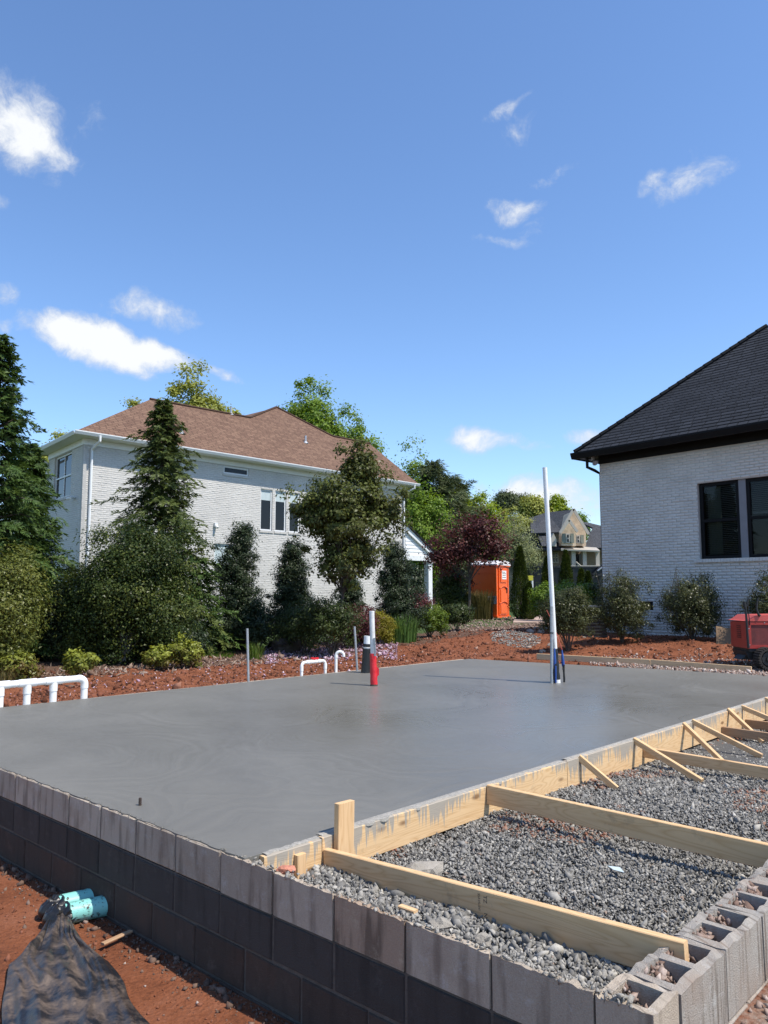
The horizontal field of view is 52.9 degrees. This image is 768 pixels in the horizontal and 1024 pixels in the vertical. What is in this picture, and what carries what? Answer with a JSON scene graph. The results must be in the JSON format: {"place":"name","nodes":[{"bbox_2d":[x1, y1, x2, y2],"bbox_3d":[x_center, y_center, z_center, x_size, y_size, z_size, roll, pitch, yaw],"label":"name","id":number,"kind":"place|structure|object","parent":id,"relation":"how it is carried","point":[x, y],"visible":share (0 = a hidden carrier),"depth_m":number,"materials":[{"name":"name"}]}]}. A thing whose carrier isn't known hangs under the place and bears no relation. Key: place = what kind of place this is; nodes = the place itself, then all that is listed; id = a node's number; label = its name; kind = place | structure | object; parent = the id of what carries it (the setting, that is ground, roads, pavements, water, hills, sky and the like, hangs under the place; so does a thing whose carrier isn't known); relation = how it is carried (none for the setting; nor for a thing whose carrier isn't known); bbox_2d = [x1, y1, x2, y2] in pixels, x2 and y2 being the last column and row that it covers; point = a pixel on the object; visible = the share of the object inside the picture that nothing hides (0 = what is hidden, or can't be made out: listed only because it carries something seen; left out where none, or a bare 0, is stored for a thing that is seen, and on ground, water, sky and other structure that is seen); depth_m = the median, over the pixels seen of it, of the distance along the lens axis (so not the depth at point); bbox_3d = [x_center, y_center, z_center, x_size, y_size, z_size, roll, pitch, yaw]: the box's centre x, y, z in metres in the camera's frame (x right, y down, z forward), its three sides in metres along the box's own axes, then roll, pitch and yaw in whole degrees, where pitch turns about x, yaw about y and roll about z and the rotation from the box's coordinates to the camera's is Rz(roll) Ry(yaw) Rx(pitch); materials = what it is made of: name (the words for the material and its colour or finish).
{"place":"outdoors","nodes":[
{"label":"outdoors","id":0,"kind":"place"},
{"bbox_2d":[0,600,767,1023],"bbox_3d":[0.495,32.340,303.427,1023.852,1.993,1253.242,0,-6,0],"label":"ground","id":1,"kind":"structure","parent":0,"point":[138,992],"depth_m":4.93,"materials":[{"name":"soil"}]},
{"bbox_2d":[0,648,45,680],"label":"nandina shrub","id":2,"kind":"object","parent":1,"relation":"on","point":[22,664],"visible":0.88,"depth_m":11.43,"materials":[{"name":"green plant"}]},
{"bbox_2d":[0,538,65,676],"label":"laurel shrub","id":3,"kind":"object","parent":1,"relation":"on","point":[19,589],"visible":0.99,"depth_m":11.66,"materials":[{"name":"green plant"}]},
{"bbox_2d":[0,333,71,659],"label":"cedar tree","id":4,"kind":"object","parent":1,"relation":"on","point":[12,424],"visible":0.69,"depth_m":14.38,"materials":[{"name":"green plant"}]},
{"bbox_2d":[0,443,79,660],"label":"cedar tree","id":5,"kind":"object","parent":1,"relation":"on","point":[40,473],"visible":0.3,"depth_m":15.63,"materials":[{"name":"green plant"}]},
{"bbox_2d":[32,563,84,659],"bbox_3d":[-6.178,1.954,15.104,1.484,2.009,1.391,4,-7,-32],"label":"understory shrub","id":6,"kind":"object","parent":1,"relation":"on","point":[55,617],"visible":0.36,"depth_m":14.81,"materials":[{"name":"green plant"}]},
{"bbox_2d":[2,894,149,1023],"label":"plastic sheet","id":7,"kind":"object","parent":1,"relation":"on","point":[60,971],"visible":1,"depth_m":3.70,"materials":[{"name":"plastic"}]},
{"bbox_2d":[60,647,101,675],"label":"nandina shrub","id":8,"kind":"object","parent":1,"relation":"on","point":[74,662],"visible":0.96,"depth_m":11.81,"materials":[{"name":"green plant"}]},
{"bbox_2d":[49,613,120,661],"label":"understory shrub","id":9,"kind":"object","parent":1,"relation":"on","point":[57,638],"visible":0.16,"depth_m":14.44,"materials":[{"name":"green plant"}]},
{"bbox_2d":[0,860,263,1023],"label":"clay crumbs","id":10,"kind":"object","parent":1,"relation":"on","point":[7,958],"visible":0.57,"depth_m":4.03,"materials":[{"name":"soil"}]},
{"bbox_2d":[44,506,220,665],"bbox_3d":[-4.694,1.562,14.522,3.295,3.522,2.798,0,-6,0],"label":"rounded shrub","id":11,"kind":"object","parent":1,"relation":"on","point":[127,596],"visible":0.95,"depth_m":14.11,"materials":[{"name":"green plant"}]},
{"bbox_2d":[0,860,294,1023],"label":"mortar droppings","id":12,"kind":"object","parent":1,"relation":"on","point":[152,958],"visible":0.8,"depth_m":4.04,"materials":[{"name":"concrete"}]},
{"bbox_2d":[140,643,173,669],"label":"nandina shrub","id":13,"kind":"object","parent":1,"relation":"on","point":[156,657],"visible":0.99,"depth_m":13.10,"materials":[{"name":"green plant"}]},
{"bbox_2d":[115,617,215,662],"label":"understory shrub","id":14,"kind":"object","parent":1,"relation":"on","point":[200,635],"visible":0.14,"depth_m":14.90,"materials":[{"name":"green plant"}]},
{"bbox_2d":[89,397,267,655],"bbox_3d":[-4.742,0.460,17.513,4.158,6.199,4.353,0,-6,0],"label":"cedar tree","id":15,"kind":"object","parent":1,"relation":"on","point":[163,481],"visible":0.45,"depth_m":17.30,"materials":[{"name":"green plant"}]},
{"bbox_2d":[2,650,354,687],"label":"mulch chips","id":16,"kind":"object","parent":1,"relation":"on","point":[144,667],"visible":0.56,"depth_m":13.72,"materials":[{"name":"wood"}]},
{"bbox_2d":[168,632,205,668],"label":"nandina shrub","id":17,"kind":"object","parent":1,"relation":"on","point":[186,655],"visible":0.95,"depth_m":13.35,"materials":[{"name":"green plant"}]},
{"bbox_2d":[159,357,244,414],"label":"oak tree","id":18,"kind":"object","parent":1,"relation":"on","point":[197,398],"visible":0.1,"depth_m":52.64,"materials":[{"name":"green plant"}]},
{"bbox_2d":[166,555,245,654],"bbox_3d":[-3.907,2.099,16.729,2.212,2.337,1.776,0,-6,0],"label":"shrub","id":19,"kind":"object","parent":1,"relation":"on","point":[205,574],"visible":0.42,"depth_m":16.61,"materials":[{"name":"green plant"}]},
{"bbox_2d":[40,398,434,626],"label":"brick house","id":20,"kind":"structure","parent":1,"relation":"on","point":[246,464],"depth_m":29.14,"materials":[{"name":"brick"}]},
{"bbox_2d":[54,452,71,502],"bbox_3d":[-10.884,-1.165,26.236,0.152,1.585,1.955,5,-8,-39],"label":"window","id":21,"kind":"structure","parent":20,"relation":"in","point":[63,463],"depth_m":26.32,"materials":[{"name":"glass"}]},
{"bbox_2d":[259,489,272,532],"bbox_3d":[-4.576,-0.034,29.919,0.142,1.685,0.655,-5,-8,42],"label":"window","id":22,"kind":"structure","parent":20,"relation":"in","point":[266,495],"depth_m":29.97,"materials":[{"name":"glass"}]},
{"bbox_2d":[274,491,286,533],"bbox_3d":[-4.096,0.019,30.439,0.142,1.685,0.635,-5,-8,42],"label":"window","id":23,"kind":"structure","parent":20,"relation":"in","point":[279,504],"depth_m":30.48,"materials":[{"name":"glass"}]},
{"bbox_2d":[201,517,277,650],"bbox_3d":[-3.336,1.698,17.738,1.984,3.129,2.138,0,-6,0],"label":"holly bush","id":24,"kind":"object","parent":1,"relation":"on","point":[238,593],"visible":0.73,"depth_m":17.45,"materials":[{"name":"green plant"}]},
{"bbox_2d":[3,647,481,706],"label":"clay clods","id":25,"kind":"object","parent":1,"relation":"on","point":[116,686],"visible":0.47,"depth_m":12.05,"materials":[{"name":"soil"}]},
{"bbox_2d":[228,603,278,649],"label":"shrub","id":26,"kind":"object","parent":1,"relation":"on","point":[259,628],"visible":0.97,"depth_m":16.67,"materials":[{"name":"green plant"}]},
{"bbox_2d":[262,534,320,648],"bbox_3d":[-2.207,1.898,18.100,1.938,2.800,1.663,-3,-6,24],"label":"holly bush","id":27,"kind":"object","parent":1,"relation":"on","point":[292,568],"visible":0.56,"depth_m":17.91,"materials":[{"name":"green plant"}]},
{"bbox_2d":[265,596,347,653],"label":"shrub","id":28,"kind":"object","parent":1,"relation":"on","point":[295,632],"visible":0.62,"depth_m":16.17,"materials":[{"name":"green plant"}]},
{"bbox_2d":[278,374,351,437],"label":"maple tree","id":29,"kind":"object","parent":1,"relation":"on","point":[314,412],"visible":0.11,"depth_m":56.33,"materials":[{"name":"green plant"}]},
{"bbox_2d":[264,639,397,664],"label":"pink groundcover","id":30,"kind":"object","parent":1,"relation":"on","point":[328,658],"visible":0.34,"depth_m":16.29,"materials":[{"name":"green plant"}]},
{"bbox_2d":[296,587,368,656],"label":"shrub","id":31,"kind":"object","parent":1,"relation":"on","point":[335,619],"visible":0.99,"depth_m":15.57,"materials":[{"name":"green plant"}]},
{"bbox_2d":[271,433,419,652],"bbox_3d":[-0.807,0.666,16.237,3.155,4.876,2.721,0,-6,0],"label":"cherry tree","id":32,"kind":"object","parent":1,"relation":"on","point":[329,510],"visible":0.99,"depth_m":16.15,"materials":[{"name":"green plant"}]},
{"bbox_2d":[334,570,368,642],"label":"holly bush","id":33,"kind":"object","parent":1,"relation":"on","point":[355,597],"visible":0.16,"depth_m":18.70,"materials":[{"name":"green plant"}]},
{"bbox_2d":[335,402,389,457],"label":"maple tree","id":34,"kind":"object","parent":1,"relation":"on","point":[359,429],"visible":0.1,"depth_m":58.28,"materials":[{"name":"green plant"}]},
{"bbox_2d":[334,603,390,646],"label":"burgundy shrub","id":35,"kind":"object","parent":1,"relation":"on","point":[366,628],"visible":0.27,"depth_m":17.65,"materials":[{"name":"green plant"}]},
{"bbox_2d":[359,610,398,643],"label":"golden shrub","id":36,"kind":"object","parent":1,"relation":"on","point":[385,631],"visible":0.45,"depth_m":18.28,"materials":[{"name":"yellow plant"}]},
{"bbox_2d":[0,659,767,1023],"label":"foundation wall","id":37,"kind":"structure","parent":1,"relation":"on","point":[298,951],"depth_m":3.39,"materials":[{"name":"concrete"}]},
{"bbox_2d":[0,675,87,706],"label":"drain manifold","id":38,"kind":"object","parent":37,"relation":"on","point":[27,685],"visible":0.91,"depth_m":9.05,"materials":[{"name":"white plastic"}]},
{"bbox_2d":[65,895,107,922],"bbox_3d":[-1.721,2.335,4.552,0.298,0.126,0.116,3,-7,-29],"label":"sewer pipe","id":39,"kind":"object","parent":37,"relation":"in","point":[90,908],"visible":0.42,"depth_m":4.51,"materials":[{"name":"plastic"}]},
{"bbox_2d":[0,659,767,861],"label":"concrete slab","id":40,"kind":"structure","parent":37,"relation":"on","point":[253,769],"depth_m":6.96,"materials":[{"name":"concrete"}]},
{"bbox_2d":[259,839,321,870],"bbox_3d":[-0.472,1.787,3.939,0.038,0.150,0.380,-5,-8,43],"label":"form board","id":41,"kind":"object","parent":40,"relation":"attached to","point":[312,850],"visible":0.54,"depth_m":3.95,"materials":[{"name":"brown wood"}]},
{"bbox_2d":[361,636,369,672],"bbox_3d":[-0.289,2.305,12.338,0.169,0.647,0.154,0,-6,0],"label":"wrapped pipe","id":42,"kind":"object","parent":40,"relation":"on","point":[365,666],"visible":0.83,"depth_m":12.28,"materials":[{"name":"black plastic"}]},
{"bbox_2d":[369,611,378,685],"bbox_3d":[-0.140,1.910,10.675,0.121,1.077,0.115,-5,-8,42],"label":"wrapped pipe","id":43,"kind":"object","parent":40,"relation":"on","point":[374,671],"visible":0.91,"depth_m":10.64,"materials":[{"name":"plastic"}]},
{"bbox_2d":[318,760,563,835],"bbox_3d":[0.513,1.818,5.006,0.082,0.022,2.480,-5,-8,43],"label":"slurry lip","id":44,"kind":"object","parent":40,"relation":"on","point":[384,817],"visible":0.98,"depth_m":4.80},
{"bbox_2d":[318,761,566,862],"bbox_3d":[0.522,1.909,4.992,0.038,0.190,2.515,-5,-8,43],"label":"form board","id":45,"kind":"object","parent":40,"relation":"attached to","point":[397,830],"visible":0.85,"depth_m":4.76,"materials":[{"name":"brown wood"}]},
{"bbox_2d":[542,467,560,682],"bbox_3d":[2.412,0.920,11.127,0.193,3.159,0.105,0,-6,0],"label":"riser pipe","id":46,"kind":"object","parent":40,"relation":"on","point":[548,539],"visible":0.74,"depth_m":11.12,"materials":[{"name":"white plastic"}]},
{"bbox_2d":[563,696,767,759],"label":"slurry lip","id":47,"kind":"object","parent":40,"relation":"on","point":[619,742],"visible":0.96,"depth_m":7.07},
{"bbox_2d":[235,852,634,1009],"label":"mortar crumbs","id":48,"kind":"object","parent":37,"relation":"on","point":[622,997],"visible":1,"depth_m":2.86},
{"bbox_2d":[323,848,688,967],"bbox_3d":[0.399,1.740,3.439,1.902,0.140,0.039,-9,-10,42],"label":"brace plank","id":49,"kind":"object","parent":37,"relation":"attached to","point":[620,943],"visible":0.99,"depth_m":3.24,"materials":[{"name":"brown wood"}]},
{"bbox_2d":[487,784,767,867],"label":"brace plank","id":50,"kind":"object","parent":37,"relation":"on","point":[742,850],"visible":1,"depth_m":4.43,"materials":[{"name":"brown wood"}]},
{"bbox_2d":[623,876,767,1006],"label":"concrete block cores","id":51,"kind":"object","parent":37,"relation":"on","point":[638,1003],"visible":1,"depth_m":2.71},
{"bbox_2d":[624,867,767,1008],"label":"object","id":52,"kind":"object","parent":51,"relation":"on","point":[661,971],"visible":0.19,"depth_m":3.02,"materials":[{"name":"concrete"}]},
{"bbox_2d":[643,748,767,778],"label":"brace plank","id":53,"kind":"object","parent":37,"relation":"on","point":[748,769],"visible":0.77,"depth_m":6.40,"materials":[{"name":"brown wood"}]},
{"bbox_2d":[722,726,767,741],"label":"brace plank","id":54,"kind":"object","parent":37,"relation":"on","point":[742,733],"visible":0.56,"depth_m":8.03,"materials":[{"name":"brown wood"}]},
{"bbox_2d":[370,541,431,640],"bbox_3d":[0.332,2.024,19.729,1.750,2.710,2.070,0,-6,0],"label":"holly bush","id":55,"kind":"object","parent":1,"relation":"on","point":[395,593],"visible":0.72,"depth_m":19.49,"materials":[{"name":"green plant"}]},
{"bbox_2d":[387,611,420,643],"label":"iris clump","id":56,"kind":"object","parent":1,"relation":"on","point":[406,635],"visible":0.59,"depth_m":18.73,"materials":[{"name":"green plant"}]},
{"bbox_2d":[391,430,431,510],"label":"maple tree","id":57,"kind":"object","parent":1,"relation":"on","point":[411,466],"visible":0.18,"depth_m":60.65,"materials":[{"name":"green plant"}]},
{"bbox_2d":[406,560,426,596],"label":"porch shrub","id":58,"kind":"object","parent":1,"relation":"on","point":[418,577],"visible":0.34,"depth_m":23.72,"materials":[{"name":"green plant"}]},
{"bbox_2d":[414,602,450,636],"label":"boxwood shrub","id":59,"kind":"object","parent":1,"relation":"on","point":[437,615],"visible":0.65,"depth_m":20.26,"materials":[{"name":"green plant"}]},
{"bbox_2d":[405,473,460,594],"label":"maple tree","id":60,"kind":"object","parent":1,"relation":"on","point":[423,515],"visible":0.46,"depth_m":43.55,"materials":[{"name":"green plant"}]},
{"bbox_2d":[405,459,475,602],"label":"pine tree","id":61,"kind":"object","parent":1,"relation":"on","point":[433,472],"visible":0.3,"depth_m":56.67,"materials":[{"name":"green plant"}]},
{"bbox_2d":[433,564,473,608],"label":"porch shrub","id":62,"kind":"object","parent":1,"relation":"on","point":[452,591],"visible":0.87,"depth_m":29.07,"materials":[{"name":"green plant"}]},
{"bbox_2d":[440,601,475,630],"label":"boxwood shrub","id":63,"kind":"object","parent":1,"relation":"on","point":[459,614],"visible":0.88,"depth_m":22.61,"materials":[{"name":"green plant"}]},
{"bbox_2d":[418,501,516,612],"bbox_3d":[3.052,1.837,28.457,3.673,4.500,2.452,0,-6,0],"label":"purple maple","id":64,"kind":"object","parent":1,"relation":"on","point":[494,546],"visible":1,"depth_m":28.20,"materials":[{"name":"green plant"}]},
{"bbox_2d":[435,475,500,592],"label":"pine tree","id":65,"kind":"object","parent":1,"relation":"on","point":[460,485],"visible":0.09,"depth_m":59.73,"materials":[{"name":"green plant"}]},
{"bbox_2d":[456,485,516,593],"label":"lime green tree","id":66,"kind":"object","parent":1,"relation":"on","point":[483,498],"visible":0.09,"depth_m":61.31,"materials":[{"name":"green plant"}]},
{"bbox_2d":[470,561,510,617],"bbox_3d":[4.253,3.100,31.067,1.306,2.262,1.259,-4,-7,31],"label":"portable toilet","id":67,"kind":"object","parent":1,"relation":"on","point":[488,577],"visible":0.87,"depth_m":30.63,"materials":[{"name":"orange plastic"}]},
{"bbox_2d":[498,567,507,614],"bbox_3d":[4.755,3.150,30.764,0.095,1.900,0.762,-4,-7,34],"label":"door","id":68,"kind":"structure","parent":67,"relation":"in","point":[502,575],"depth_m":30.67,"materials":[{"name":"orange plastic"}]},
{"bbox_2d":[442,616,538,631],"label":"stony track gravel","id":69,"kind":"structure","parent":1,"relation":"on","point":[495,624],"depth_m":25.30,"materials":[{"name":"gravel"}]},
{"bbox_2d":[489,488,520,516],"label":"tree","id":70,"kind":"object","parent":1,"relation":"on","point":[509,499],"visible":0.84,"depth_m":97.67,"materials":[{"name":"green plant"}]},
{"bbox_2d":[482,504,545,608],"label":"pale tree","id":71,"kind":"object","parent":1,"relation":"on","point":[518,539],"visible":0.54,"depth_m":43.78,"materials":[{"name":"green plant"}]},
{"bbox_2d":[496,504,533,532],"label":"oak tree","id":72,"kind":"object","parent":1,"relation":"on","point":[519,520],"visible":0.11,"depth_m":81.22,"materials":[{"name":"green plant"}]},
{"bbox_2d":[490,630,540,647],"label":"spilled gravel","id":73,"kind":"structure","parent":1,"relation":"on","point":[522,635],"depth_m":18.44,"materials":[{"name":"gravel"}]},
{"bbox_2d":[507,545,528,618],"bbox_3d":[5.092,2.646,28.878,0.973,2.856,0.942,5,-8,-40],"label":"arborvitae","id":74,"kind":"object","parent":1,"relation":"on","point":[520,570],"visible":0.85,"depth_m":28.75,"materials":[{"name":"green plant"}]},
{"bbox_2d":[519,581,535,619],"bbox_3d":[5.329,3.286,28.407,0.760,1.499,0.767,0,-6,0],"label":"arborvitae","id":75,"kind":"object","parent":1,"relation":"on","point":[526,603],"visible":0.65,"depth_m":28.27,"materials":[{"name":"green plant"}]},
{"bbox_2d":[295,720,767,988],"bbox_3d":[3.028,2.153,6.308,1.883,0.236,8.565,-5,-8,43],"label":"gravel","id":76,"kind":"structure","parent":1,"relation":"on","point":[713,794],"depth_m":4.24,"materials":[{"name":"gravel"}]},
{"bbox_2d":[334,799,354,853],"bbox_3d":[-0.216,1.849,4.147,0.038,0.565,0.120,-5,-9,43],"label":"wooden stake","id":77,"kind":"object","parent":76,"relation":"on","point":[343,826],"visible":0.39,"depth_m":4.14,"materials":[{"name":"brown wood"}]},
{"bbox_2d":[406,861,442,875],"bbox_3d":[0.192,1.891,4.050,0.263,0.131,0.150,2,-6,-23],"label":"concrete chunk","id":78,"kind":"object","parent":76,"relation":"on","point":[433,867],"visible":0.49,"depth_m":4.03,"materials":[{"name":"concrete"}]},
{"bbox_2d":[578,754,617,789],"bbox_3d":[1.651,2.017,5.977,0.354,0.045,0.036,38,11,24],"label":"kicker brace","id":79,"kind":"object","parent":76,"relation":"on","point":[597,772],"visible":0.85,"depth_m":5.96,"materials":[{"name":"brown wood"}]},
{"bbox_2d":[563,703,752,786],"bbox_3d":[2.816,2.178,7.419,0.038,0.235,4.174,-5,-8,43],"label":"form board","id":80,"kind":"object","parent":76,"relation":"on","point":[621,756],"visible":0.65,"depth_m":6.84,"materials":[{"name":"brown wood"}]},
{"bbox_2d":[633,737,703,782],"bbox_3d":[2.368,2.079,6.474,0.036,0.050,0.683,4,13,-35],"label":"kicker brace","id":81,"kind":"object","parent":76,"relation":"on","point":[683,770],"visible":0.85,"depth_m":6.45,"materials":[{"name":"brown wood"}]},
{"bbox_2d":[691,719,762,757],"bbox_3d":[3.292,2.180,7.439,0.034,0.050,0.696,6,13,-44],"label":"kicker brace","id":82,"kind":"object","parent":76,"relation":"on","point":[728,739],"visible":1,"depth_m":7.42,"materials":[{"name":"brown wood"}]},
{"bbox_2d":[515,492,554,518],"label":"oak tree","id":83,"kind":"object","parent":1,"relation":"on","point":[533,506],"visible":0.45,"depth_m":94.43,"materials":[{"name":"green plant"}]},
{"bbox_2d":[527,580,555,622],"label":"hedge bush","id":84,"kind":"object","parent":1,"relation":"on","point":[540,591],"visible":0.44,"depth_m":23.27,"materials":[{"name":"green plant"}]},
{"bbox_2d":[501,508,601,599],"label":"stone house","id":85,"kind":"structure","parent":1,"relation":"on","point":[570,530],"depth_m":75.99,"materials":[{"name":"beige stone"}]},
{"bbox_2d":[348,627,767,671],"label":"track clods","id":86,"kind":"object","parent":1,"relation":"on","point":[485,654],"visible":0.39,"depth_m":16.44,"materials":[{"name":"soil"}]},
{"bbox_2d":[526,564,602,594],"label":"dump trailer","id":87,"kind":"object","parent":1,"relation":"on","point":[593,570],"visible":0.23,"depth_m":45.83,"materials":[{"name":"black paint"}]},
{"bbox_2d":[557,549,574,587],"bbox_3d":[6.353,2.580,26.879,0.820,2.650,0.777,0,-6,0],"label":"arborvitae","id":88,"kind":"object","parent":1,"relation":"on","point":[565,565],"visible":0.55,"depth_m":26.84,"materials":[{"name":"green plant"}]},
{"bbox_2d":[533,585,602,650],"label":"abelia bush","id":89,"kind":"object","parent":1,"relation":"on","point":[572,614],"visible":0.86,"depth_m":15.90,"materials":[{"name":"green plant"}]},
{"bbox_2d":[544,579,597,604],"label":"hedge bush","id":90,"kind":"object","parent":1,"relation":"on","point":[566,584],"visible":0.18,"depth_m":21.25,"materials":[{"name":"green plant"}]},
{"bbox_2d":[537,654,649,664],"bbox_3d":[3.793,2.697,14.138,2.094,0.110,0.035,-3,-7,32],"label":"edge board","id":91,"kind":"object","parent":1,"relation":"on","point":[595,659],"visible":0.92,"depth_m":14.07,"materials":[{"name":"brown wood"}]},
{"bbox_2d":[590,564,656,642],"bbox_3d":[5.146,1.987,16.669,1.576,1.758,1.516,0,-6,0],"label":"abelia bush","id":92,"kind":"object","parent":1,"relation":"on","point":[617,615],"visible":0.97,"depth_m":16.48,"materials":[{"name":"green plant"}]},
{"bbox_2d":[570,324,767,636],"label":"brick house","id":93,"kind":"structure","parent":1,"relation":"on","point":[683,473],"depth_m":18.46,"materials":[{"name":"brick"}]},
{"bbox_2d":[699,480,741,558],"bbox_3d":[7.784,0.190,17.755,0.242,1.765,0.935,5,-8,-39],"label":"window","id":94,"kind":"structure","parent":93,"relation":"in","point":[715,518],"depth_m":17.89,"materials":[{"name":"glass"}]},
{"bbox_2d":[746,476,767,557],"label":"window","id":95,"kind":"structure","parent":93,"relation":"in","point":[748,487],"depth_m":17.13,"materials":[{"name":"glass"}]},
{"bbox_2d":[590,642,767,675],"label":"pinkish gravel","id":96,"kind":"structure","parent":1,"relation":"on","point":[732,671],"depth_m":13.22,"materials":[{"name":"gravel"}]},
{"bbox_2d":[647,567,732,639],"bbox_3d":[6.492,1.984,16.503,1.908,1.654,1.489,0,-6,0],"label":"abelia bush","id":97,"kind":"object","parent":1,"relation":"on","point":[690,613],"visible":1,"depth_m":16.25,"materials":[{"name":"green plant"}]},
{"bbox_2d":[650,659,751,670],"bbox_3d":[5.287,2.588,12.971,1.688,0.110,0.035,-5,-8,44],"label":"edge board","id":98,"kind":"object","parent":1,"relation":"on","point":[693,664],"visible":0.73,"depth_m":12.96,"materials":[{"name":"brown wood"}]},
{"bbox_2d":[728,597,767,670],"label":"tractor","id":99,"kind":"object","parent":1,"relation":"on","point":[749,636],"visible":1,"depth_m":12.71,"materials":[{"name":"red paint"}]},
{"bbox_2d":[734,569,767,615],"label":"abelia bush","id":100,"kind":"object","parent":1,"relation":"on","point":[763,607],"visible":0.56,"depth_m":15.28,"materials":[{"name":"green plant"}]},
{"bbox_2d":[0,0,767,541],"label":"sky","id":101,"kind":"structure","parent":0,"point":[499,230],"materials":[{"name":"blue"}]},
{"bbox_2d":[466,588,496,619],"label":"ornamental grass","id":102,"kind":"object","parent":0,"point":[481,603],"depth_m":29.01,"materials":[{"name":"plant"}]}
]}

